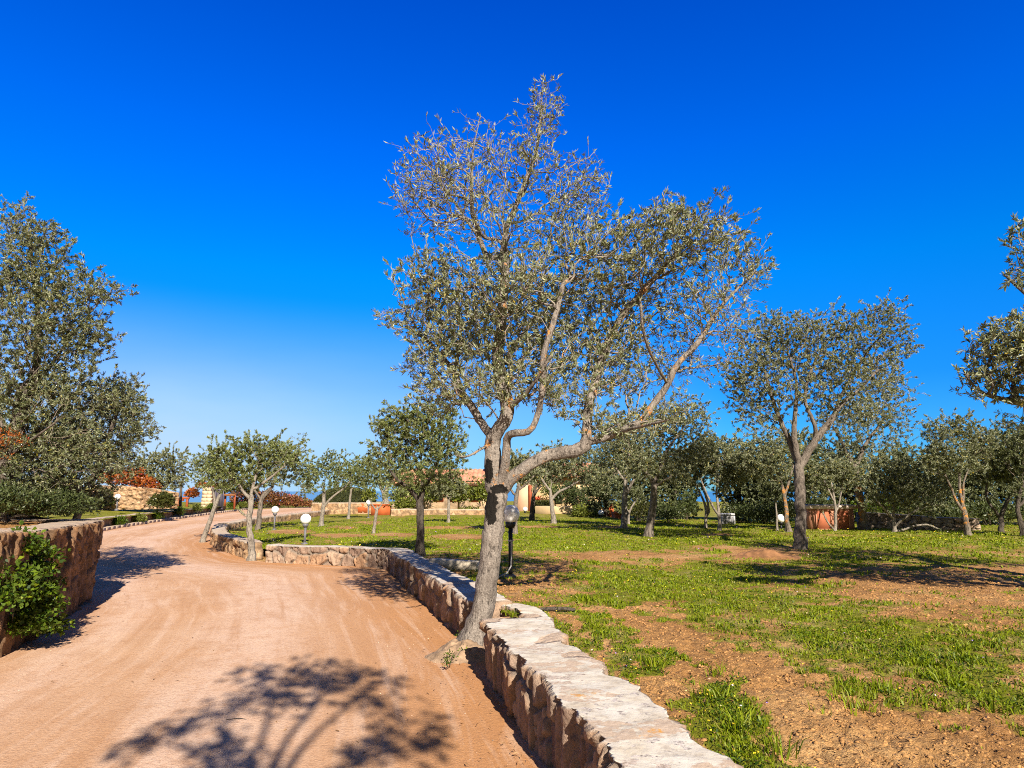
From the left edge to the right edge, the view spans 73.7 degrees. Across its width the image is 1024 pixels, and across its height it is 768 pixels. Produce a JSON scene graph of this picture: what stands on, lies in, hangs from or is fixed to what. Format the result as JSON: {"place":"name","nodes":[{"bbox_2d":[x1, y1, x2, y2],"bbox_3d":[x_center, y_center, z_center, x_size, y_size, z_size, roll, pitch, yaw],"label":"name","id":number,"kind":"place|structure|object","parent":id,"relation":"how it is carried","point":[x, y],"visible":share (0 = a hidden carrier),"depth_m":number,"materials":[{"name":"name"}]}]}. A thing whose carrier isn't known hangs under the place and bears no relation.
{"place":"outdoors","nodes":[
{"label":"outdoors","id":0,"kind":"place"},
{"bbox_2d":[0,520,40,527],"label":"raised bed","id":1,"kind":"object","parent":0,"point":[8,525],"visible":0.12,"depth_m":9.59,"materials":[{"name":"stone"}]},
{"bbox_2d":[0,426,32,479],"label":"blooming shrub","id":2,"kind":"object","parent":1,"relation":"on","point":[9,435],"visible":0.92,"depth_m":10.05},
{"bbox_2d":[0,191,139,521],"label":"olive tree","id":3,"kind":"object","parent":1,"relation":"on","point":[30,391],"visible":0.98,"depth_m":10.58,"materials":[{"name":"green plant"}]},
{"bbox_2d":[28,370,166,518],"bbox_3d":[-7.012,1.055,11.680,2.237,2.799,1.484,2,-9,-12],"label":"olive tree","id":4,"kind":"object","parent":1,"relation":"on","point":[130,414],"visible":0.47,"depth_m":11.51,"materials":[{"name":"green plant"}]},
{"bbox_2d":[25,502,224,519],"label":"lawn","id":5,"kind":"structure","parent":0,"point":[106,513],"depth_m":35.02,"materials":[{"name":"plant"}]},
{"bbox_2d":[93,485,178,509],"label":"stone wall","id":6,"kind":"structure","parent":5,"relation":"on","point":[134,497],"depth_m":36.92,"materials":[{"name":"stone"}]},
{"bbox_2d":[96,467,163,488],"bbox_3d":[-21.288,5.189,37.902,3.432,1.471,2.277,0,-9,0],"label":"bougainvillea","id":7,"kind":"object","parent":6,"relation":"on","point":[142,479],"visible":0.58,"depth_m":37.61,"materials":[{"name":"plant"}]},
{"bbox_2d":[146,490,175,510],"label":"shrub","id":8,"kind":"object","parent":5,"relation":"on","point":[164,499],"visible":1,"depth_m":35.76,"materials":[{"name":"green plant"}]},
{"bbox_2d":[132,441,195,491],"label":"olive tree","id":9,"kind":"object","parent":5,"relation":"on","point":[168,463],"visible":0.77,"depth_m":39.42,"materials":[{"name":"green plant"}]},
{"bbox_2d":[183,482,216,497],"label":"blooming shrub","id":10,"kind":"object","parent":5,"relation":"on","point":[192,492],"visible":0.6,"depth_m":52.12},
{"bbox_2d":[201,488,213,506],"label":"gate pillar","id":11,"kind":"structure","parent":5,"relation":"on","point":[207,498],"depth_m":50.03,"materials":[{"name":"stone"}]},
{"bbox_2d":[0,504,552,767],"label":"road","id":12,"kind":"structure","parent":0,"point":[284,641],"depth_m":5.96,"materials":[{"name":"soil"}]},
{"bbox_2d":[217,510,329,528],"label":"stone wall","id":13,"kind":"structure","parent":12,"relation":"on","point":[265,519],"depth_m":32.66,"materials":[{"name":"stone"}]},
{"bbox_2d":[424,638,484,663],"bbox_3d":[-0.503,2.608,6.710,0.840,0.186,0.720,0,-9,0],"label":"root mound","id":14,"kind":"object","parent":12,"relation":"on","point":[476,653],"visible":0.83,"depth_m":6.58,"materials":[{"name":"soil"}]},
{"bbox_2d":[4,548,1023,767],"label":"leaf litter","id":15,"kind":"object","parent":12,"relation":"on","point":[783,678],"visible":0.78,"depth_m":4.76,"materials":[{"name":"plant"}]},
{"bbox_2d":[7,501,727,561],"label":"ground","id":16,"kind":"structure","parent":0,"point":[508,503],"depth_m":72.27,"materials":[{"name":"soil"}]},
{"bbox_2d":[0,520,74,641],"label":"climbing shrub","id":17,"kind":"object","parent":16,"relation":"on","point":[39,596],"visible":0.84,"depth_m":6.90,"materials":[{"name":"green plant"}]},
{"bbox_2d":[0,519,104,657],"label":"boulder wall","id":18,"kind":"structure","parent":16,"relation":"on","point":[81,539],"depth_m":8.47,"materials":[{"name":"stone"}]},
{"bbox_2d":[0,419,119,522],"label":"evergreen shrub","id":19,"kind":"object","parent":18,"relation":"on","point":[21,503],"visible":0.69,"depth_m":9.75,"materials":[{"name":"green plant"}]},
{"bbox_2d":[88,507,224,526],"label":"stone wall","id":20,"kind":"structure","parent":16,"relation":"on","point":[167,514],"depth_m":35.97,"materials":[{"name":"stone"}]},
{"bbox_2d":[103,508,247,530],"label":"stone kerb","id":21,"kind":"structure","parent":16,"relation":"on","point":[107,528],"depth_m":35.87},
{"bbox_2d":[182,452,231,542],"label":"olive tree","id":22,"kind":"object","parent":16,"relation":"on","point":[209,521],"visible":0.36,"depth_m":21.76,"materials":[{"name":"green plant"}]},
{"bbox_2d":[210,524,262,559],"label":"stone wall","id":23,"kind":"structure","parent":16,"relation":"on","point":[222,538],"depth_m":17.85,"materials":[{"name":"stone"}]},
{"bbox_2d":[218,478,260,493],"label":"evergreen shrub","id":24,"kind":"object","parent":16,"relation":"on","point":[235,489],"visible":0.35,"depth_m":61.24,"materials":[{"name":"green plant"}]},
{"bbox_2d":[187,428,319,560],"bbox_3d":[-5.993,2.742,16.963,2.130,3.297,3.832,-8,-12,40],"label":"olive tree","id":25,"kind":"object","parent":16,"relation":"on","point":[267,451],"visible":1,"depth_m":16.39,"materials":[{"name":"green plant"}]},
{"bbox_2d":[229,488,312,507],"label":"flowering hedge","id":26,"kind":"object","parent":16,"relation":"on","point":[273,498],"visible":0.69,"depth_m":64.63,"materials":[{"name":"red plant"}]},
{"bbox_2d":[311,502,381,513],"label":"stone wall","id":27,"kind":"structure","parent":16,"relation":"on","point":[337,508],"depth_m":42.64,"materials":[{"name":"stone"}]},
{"bbox_2d":[265,543,511,648],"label":"stone wall","id":28,"kind":"structure","parent":16,"relation":"on","point":[446,595],"depth_m":11.21,"materials":[{"name":"stone"}]},
{"bbox_2d":[391,508,484,515],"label":"stone wall","id":29,"kind":"structure","parent":16,"relation":"on","point":[406,511],"depth_m":36.87,"materials":[{"name":"stone"}]},
{"bbox_2d":[501,603,554,627],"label":"stone wall","id":30,"kind":"structure","parent":16,"relation":"on","point":[525,611],"depth_m":6.93,"materials":[{"name":"stone"}]},
{"bbox_2d":[371,73,779,645],"bbox_3d":[0.691,-0.329,7.805,4.526,6.596,3.059,0,-9,0],"label":"olive tree","id":31,"kind":"object","parent":16,"relation":"on","point":[501,479],"visible":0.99,"depth_m":7.27,"materials":[{"name":"green plant"}]},
{"bbox_2d":[479,617,743,767],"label":"stone wall","id":32,"kind":"structure","parent":16,"relation":"on","point":[566,704],"depth_m":3.94,"materials":[{"name":"stone"}]},
{"bbox_2d":[0,0,1023,490],"label":"sky","id":33,"kind":"structure","parent":0,"point":[229,162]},
{"bbox_2d":[172,491,1013,503],"bbox_3d":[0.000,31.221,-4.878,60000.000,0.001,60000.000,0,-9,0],"label":"sea","id":34,"kind":"structure","parent":0,"point":[311,496],"depth_m":3743.31,"materials":[{"name":"blue liquid"}]},
{"bbox_2d":[228,505,1023,767],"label":"garden ground","id":35,"kind":"structure","parent":0,"point":[994,751],"depth_m":6.72,"materials":[{"name":"soil"}]},
{"bbox_2d":[244,439,313,529],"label":"olive tree","id":36,"kind":"object","parent":35,"relation":"on","point":[266,492],"visible":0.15,"depth_m":25.97,"materials":[{"name":"green plant"}]},
{"bbox_2d":[300,514,310,544],"bbox_3d":[-5.457,3.849,18.022,0.279,0.835,0.279,0,-9,0],"label":"globe lamp","id":37,"kind":"object","parent":35,"relation":"on","point":[305,519],"visible":0.96,"depth_m":17.97,"materials":[{"name":"glass"}]},
{"bbox_2d":[299,448,365,526],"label":"olive tree","id":38,"kind":"object","parent":35,"relation":"on","point":[331,464],"visible":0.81,"depth_m":28.94,"materials":[{"name":"green plant"}]},
{"bbox_2d":[311,487,375,502],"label":"domed hedge","id":39,"kind":"object","parent":35,"relation":"on","point":[343,496],"visible":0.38,"depth_m":44.44,"materials":[{"name":"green plant"}]},
{"bbox_2d":[327,452,381,518],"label":"olive tree","id":40,"kind":"object","parent":35,"relation":"on","point":[360,477],"visible":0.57,"depth_m":35.90,"materials":[{"name":"green plant"}]},
{"bbox_2d":[347,453,393,489],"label":"olive tree","id":41,"kind":"object","parent":35,"relation":"on","point":[376,483],"visible":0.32,"depth_m":45.86,"materials":[{"name":"green plant"}]},
{"bbox_2d":[357,504,391,515],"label":"planter wall","id":42,"kind":"structure","parent":35,"relation":"on","point":[384,509],"depth_m":40.59,"materials":[{"name":"paint"}]},
{"bbox_2d":[359,488,379,502],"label":"climbing plant","id":43,"kind":"object","parent":42,"relation":"on","point":[369,493],"visible":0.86,"depth_m":43.25,"materials":[{"name":"green plant"}]},
{"bbox_2d":[367,490,389,533],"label":"olive tree","id":44,"kind":"object","parent":35,"relation":"on","point":[377,508],"visible":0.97,"depth_m":21.65,"materials":[{"name":"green plant"}]},
{"bbox_2d":[383,484,420,500],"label":"climbing plant","id":45,"kind":"object","parent":35,"relation":"on","point":[393,495],"visible":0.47,"depth_m":40.29,"materials":[{"name":"green plant"}]},
{"bbox_2d":[389,493,415,509],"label":"climbing plant","id":46,"kind":"object","parent":35,"relation":"on","point":[403,503],"visible":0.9,"depth_m":38.86,"materials":[{"name":"green plant"}]},
{"bbox_2d":[359,393,475,556],"bbox_3d":[-1.891,1.836,13.891,2.391,3.528,1.620,0,-9,0],"label":"olive tree","id":47,"kind":"object","parent":35,"relation":"on","point":[417,419],"visible":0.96,"depth_m":13.71,"materials":[{"name":"green plant"}]},
{"bbox_2d":[392,469,486,508],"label":"house","id":48,"kind":"structure","parent":35,"relation":"on","point":[441,503],"depth_m":42.07,"materials":[{"name":"paint"}]},
{"bbox_2d":[427,473,471,522],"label":"olive tree","id":49,"kind":"object","parent":35,"relation":"on","point":[445,490],"visible":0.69,"depth_m":28.06,"materials":[{"name":"green plant"}]},
{"bbox_2d":[429,558,479,570],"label":"concrete beam","id":50,"kind":"structure","parent":35,"relation":"on","point":[453,564],"depth_m":11.05,"materials":[{"name":"concrete"}]},
{"bbox_2d":[446,477,475,507],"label":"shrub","id":51,"kind":"object","parent":35,"relation":"on","point":[464,497],"visible":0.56,"depth_m":38.90,"materials":[{"name":"green plant"}]},
{"bbox_2d":[460,505,478,508],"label":"climbing plant","id":52,"kind":"object","parent":35,"relation":"on","point":[470,507],"visible":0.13,"depth_m":38.90,"materials":[{"name":"green plant"}]},
{"bbox_2d":[469,477,487,507],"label":"bush","id":53,"kind":"object","parent":35,"relation":"on","point":[479,492],"visible":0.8,"depth_m":38.92,"materials":[{"name":"green plant"}]},
{"bbox_2d":[499,505,519,577],"bbox_3d":[-0.062,2.359,10.147,0.273,1.106,0.419,-6,-11,33],"label":"globe lamp","id":54,"kind":"object","parent":35,"relation":"on","point":[512,513],"visible":0.81,"depth_m":10.17,"materials":[{"name":"metal"}]},
{"bbox_2d":[483,447,552,533],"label":"olive tree","id":55,"kind":"object","parent":35,"relation":"on","point":[515,461],"visible":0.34,"depth_m":21.38,"materials":[{"name":"green plant"}]},
{"bbox_2d":[520,454,560,520],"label":"olive tree","id":56,"kind":"object","parent":35,"relation":"on","point":[532,504],"visible":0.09,"depth_m":30.16,"materials":[{"name":"green plant"}]},
{"bbox_2d":[540,607,574,610],"bbox_3d":[0.479,2.377,7.200,0.381,0.060,0.063,-2,-9,13],"label":"wood stick","id":57,"kind":"object","parent":35,"relation":"on","point":[558,609],"visible":0.88,"depth_m":7.18,"materials":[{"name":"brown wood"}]},
{"bbox_2d":[517,462,608,510],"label":"house wing","id":58,"kind":"structure","parent":35,"relation":"on","point":[525,496],"depth_m":43.00,"materials":[{"name":"paint"}]},
{"bbox_2d":[535,506,592,513],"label":"terrace wall","id":59,"kind":"structure","parent":35,"relation":"on","point":[557,509],"depth_m":38.36,"materials":[{"name":"paint"}]},
{"bbox_2d":[528,438,602,523],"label":"olive tree","id":60,"kind":"object","parent":35,"relation":"on","point":[556,466],"visible":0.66,"depth_m":26.78,"materials":[{"name":"green plant"}]},
{"bbox_2d":[552,479,586,505],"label":"evergreen shrub","id":61,"kind":"object","parent":35,"relation":"on","point":[572,494],"visible":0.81,"depth_m":40.22,"materials":[{"name":"green plant"}]},
{"bbox_2d":[539,480,602,498],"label":"evergreen shrub","id":62,"kind":"object","parent":35,"relation":"on","point":[545,491],"visible":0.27,"depth_m":41.95,"materials":[{"name":"green plant"}]},
{"bbox_2d":[571,502,603,516],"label":"flowering bush","id":63,"kind":"object","parent":35,"relation":"on","point":[579,511],"visible":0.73,"depth_m":34.72,"materials":[{"name":"green plant"}]},
{"bbox_2d":[575,454,622,516],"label":"olive tree","id":64,"kind":"object","parent":35,"relation":"on","point":[604,496],"visible":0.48,"depth_m":35.26,"materials":[{"name":"green plant"}]},
{"bbox_2d":[586,416,655,528],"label":"olive tree","id":65,"kind":"object","parent":35,"relation":"on","point":[624,515],"visible":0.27,"depth_m":23.65,"materials":[{"name":"green plant"}]},
{"bbox_2d":[229,516,1023,767],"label":"grass","id":66,"kind":"structure","parent":35,"relation":"on","point":[933,674],"depth_m":7.99,"materials":[{"name":"plant"}]},
{"bbox_2d":[617,484,646,523],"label":"olive tree","id":67,"kind":"object","parent":35,"relation":"on","point":[635,491],"visible":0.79,"depth_m":26.66,"materials":[{"name":"green plant"}]},
{"bbox_2d":[609,449,668,520],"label":"olive tree","id":68,"kind":"object","parent":35,"relation":"on","point":[636,483],"visible":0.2,"depth_m":30.42,"materials":[{"name":"green plant"}]},
{"bbox_2d":[619,496,662,521],"bbox_3d":[5.551,5.156,28.489,1.931,1.150,1.708,-5,-10,30],"label":"bush","id":69,"kind":"object","parent":35,"relation":"on","point":[638,510],"visible":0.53,"depth_m":28.37,"materials":[{"name":"green plant"}]},
{"bbox_2d":[589,384,722,536],"bbox_3d":[4.262,2.303,20.215,3.914,4.570,1.998,-2,-9,14],"label":"olive tree","id":70,"kind":"object","parent":35,"relation":"on","point":[662,467],"visible":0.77,"depth_m":19.91,"materials":[{"name":"green plant"}]},
{"bbox_2d":[647,499,689,522],"bbox_3d":[6.286,5.117,27.531,1.768,0.972,1.663,0,-9,0],"label":"bush","id":71,"kind":"object","parent":35,"relation":"on","point":[666,512],"visible":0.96,"depth_m":27.32,"materials":[{"name":"green plant"}]},
{"bbox_2d":[648,442,706,518],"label":"olive tree","id":72,"kind":"object","parent":35,"relation":"on","point":[670,491],"visible":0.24,"depth_m":31.38,"materials":[{"name":"green plant"}]},
{"bbox_2d":[672,486,701,519],"bbox_3d":[7.278,4.951,28.566,1.305,1.439,1.767,-4,-10,25],"label":"bush","id":73,"kind":"object","parent":35,"relation":"on","point":[689,499],"visible":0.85,"depth_m":28.43,"materials":[{"name":"green plant"}]},
{"bbox_2d":[668,432,725,527],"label":"olive tree","id":74,"kind":"object","parent":35,"relation":"on","point":[692,481],"visible":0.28,"depth_m":23.87,"materials":[{"name":"green plant"}]},
{"bbox_2d":[688,429,765,530],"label":"olive tree","id":75,"kind":"object","parent":35,"relation":"on","point":[727,477],"visible":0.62,"depth_m":23.00,"materials":[{"name":"green plant"}]},
{"bbox_2d":[720,513,734,524],"bbox_3d":[8.222,5.175,26.223,0.524,0.409,0.565,0,-9,0],"label":"crate","id":76,"kind":"object","parent":35,"relation":"on","point":[727,518],"visible":0.83,"depth_m":25.98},
{"bbox_2d":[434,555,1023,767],"bbox_3d":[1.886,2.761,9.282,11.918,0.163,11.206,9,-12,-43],"label":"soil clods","id":77,"kind":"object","parent":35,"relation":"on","point":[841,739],"visible":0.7,"depth_m":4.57,"materials":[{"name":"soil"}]},
{"bbox_2d":[711,430,758,520],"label":"olive tree","id":78,"kind":"object","parent":35,"relation":"on","point":[737,495],"visible":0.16,"depth_m":29.54,"materials":[{"name":"green plant"}]},
{"bbox_2d":[716,497,755,522],"bbox_3d":[9.312,5.214,28.048,1.643,1.120,1.388,3,-9,-20],"label":"bush","id":79,"kind":"object","parent":35,"relation":"on","point":[735,507],"visible":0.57,"depth_m":27.88,"materials":[{"name":"green plant"}]},
{"bbox_2d":[449,558,1023,767],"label":"weeds","id":80,"kind":"object","parent":35,"relation":"on","point":[761,705],"visible":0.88,"depth_m":5.37,"materials":[{"name":"green plant"}]},
{"bbox_2d":[737,500,777,523],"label":"bush","id":81,"kind":"object","parent":35,"relation":"on","point":[757,510],"visible":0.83,"depth_m":26.86,"materials":[{"name":"green plant"}]},
{"bbox_2d":[731,548,800,558],"bbox_3d":[4.965,3.351,13.545,1.600,0.176,0.900,0,-9,0],"label":"soil mound","id":82,"kind":"object","parent":35,"relation":"on","point":[763,553],"visible":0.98,"depth_m":13.36,"materials":[{"name":"soil"}]},
{"bbox_2d":[740,441,793,521],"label":"olive tree","id":83,"kind":"object","parent":35,"relation":"on","point":[753,493],"visible":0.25,"depth_m":28.31,"materials":[{"name":"green plant"}]},
{"bbox_2d":[727,419,821,531],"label":"olive tree","id":84,"kind":"object","parent":35,"relation":"on","point":[761,464],"visible":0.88,"depth_m":21.83,"materials":[{"name":"green plant"}]},
{"bbox_2d":[762,482,787,530],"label":"olive tree","id":85,"kind":"object","parent":35,"relation":"on","point":[772,491],"visible":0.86,"depth_m":22.62,"materials":[{"name":"green plant"}]},
{"bbox_2d":[762,494,795,522],"bbox_3d":[10.540,4.851,26.573,1.794,1.114,1.720,0,-9,0],"label":"bush","id":86,"kind":"object","parent":35,"relation":"on","point":[780,507],"visible":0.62,"depth_m":26.38,"materials":[{"name":"green plant"}]},
{"bbox_2d":[774,425,834,517],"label":"olive tree","id":87,"kind":"object","parent":35,"relation":"on","point":[816,495],"visible":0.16,"depth_m":28.64,"materials":[{"name":"green plant"}]},
{"bbox_2d":[708,287,924,549],"bbox_3d":[7.303,0.806,15.986,5.404,6.258,2.027,0,-9,0],"label":"olive tree","id":88,"kind":"object","parent":35,"relation":"on","point":[850,373],"visible":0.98,"depth_m":15.95,"materials":[{"name":"green plant"}]},
{"bbox_2d":[790,497,848,507],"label":"bush","id":89,"kind":"object","parent":35,"relation":"on","point":[822,502],"visible":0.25,"depth_m":27.48,"materials":[{"name":"green plant"}]},
{"bbox_2d":[805,505,856,529],"bbox_3d":[10.694,4.494,23.002,1.595,0.840,0.640,0,-9,0],"label":"utility cabinet","id":90,"kind":"object","parent":35,"relation":"on","point":[815,519],"visible":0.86,"depth_m":22.75,"materials":[{"name":"paint"}]},
{"bbox_2d":[791,451,871,530],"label":"olive tree","id":91,"kind":"object","parent":35,"relation":"on","point":[843,468],"visible":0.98,"depth_m":21.92,"materials":[{"name":"green plant"}]},
{"bbox_2d":[820,432,877,519],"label":"olive tree","id":92,"kind":"object","parent":35,"relation":"on","point":[849,496],"visible":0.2,"depth_m":29.33,"materials":[{"name":"green plant"}]},
{"bbox_2d":[807,352,929,529],"bbox_3d":[12.086,1.894,23.069,4.411,6.236,2.171,2,-9,-10],"label":"olive tree","id":93,"kind":"object","parent":35,"relation":"on","point":[859,496],"visible":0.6,"depth_m":22.99,"materials":[{"name":"green plant"}]},
{"bbox_2d":[862,437,926,514],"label":"olive tree","id":94,"kind":"object","parent":35,"relation":"on","point":[901,453],"visible":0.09,"depth_m":27.40,"materials":[{"name":"green plant"}]},
{"bbox_2d":[852,446,952,531],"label":"olive tree","id":95,"kind":"object","parent":35,"relation":"on","point":[898,487],"visible":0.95,"depth_m":21.50,"materials":[{"name":"green plant"}]},
{"bbox_2d":[856,512,980,529],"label":"stone wall","id":96,"kind":"structure","parent":35,"relation":"on","point":[879,520],"depth_m":23.04,"materials":[{"name":"stone"}]},
{"bbox_2d":[890,496,951,516],"bbox_3d":[15.372,4.648,25.588,2.302,1.070,1.583,0,-9,0],"label":"bush","id":97,"kind":"object","parent":35,"relation":"on","point":[923,511],"visible":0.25,"depth_m":25.41,"materials":[{"name":"green plant"}]},
{"bbox_2d":[908,444,977,517],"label":"olive tree","id":98,"kind":"object","parent":35,"relation":"on","point":[954,478],"visible":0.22,"depth_m":26.36,"materials":[{"name":"green plant"}]},
{"bbox_2d":[933,500,979,517],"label":"bush","id":99,"kind":"object","parent":35,"relation":"on","point":[954,511],"visible":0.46,"depth_m":24.86,"materials":[{"name":"green plant"}]},
{"bbox_2d":[907,407,1006,534],"bbox_3d":[12.989,2.560,19.755,2.940,3.899,1.586,0,-9,0],"label":"olive tree","id":100,"kind":"object","parent":35,"relation":"on","point":[932,457],"visible":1,"depth_m":19.77,"materials":[{"name":"green plant"}]},
{"bbox_2d":[952,441,1014,524],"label":"olive tree","id":101,"kind":"object","parent":35,"relation":"on","point":[980,488],"visible":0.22,"depth_m":26.44,"materials":[{"name":"green plant"}]},
{"bbox_2d":[949,218,1023,430],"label":"olive tree","id":102,"kind":"object","parent":35,"relation":"on","point":[1011,347],"visible":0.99,"depth_m":6.74,"materials":[{"name":"green plant"}]},
{"bbox_2d":[965,498,1015,524],"bbox_3d":[17.891,4.718,25.466,1.776,1.161,1.713,2,-9,-13],"label":"bush","id":103,"kind":"object","parent":35,"relation":"on","point":[988,509],"visible":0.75,"depth_m":25.38,"materials":[{"name":"green plant"}]},
{"bbox_2d":[965,415,1023,532],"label":"olive tree","id":104,"kind":"object","parent":35,"relation":"on","point":[995,471],"visible":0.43,"depth_m":20.57,"materials":[{"name":"green plant"}]},
{"bbox_2d":[989,415,1023,536],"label":"olive tree","id":105,"kind":"object","parent":35,"relation":"on","point":[1005,450],"visible":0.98,"depth_m":19.46,"materials":[{"name":"green plant"}]},
{"bbox_2d":[990,497,1023,523],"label":"bush","id":106,"kind":"object","parent":35,"relation":"on","point":[1021,509],"visible":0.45,"depth_m":25.59,"materials":[{"name":"green plant"}]},
{"bbox_2d":[997,213,1023,292],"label":"olive tree","id":107,"kind":"object","parent":35,"relation":"on","point":[1018,278],"visible":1,"depth_m":7.19,"materials":[{"name":"green plant"}]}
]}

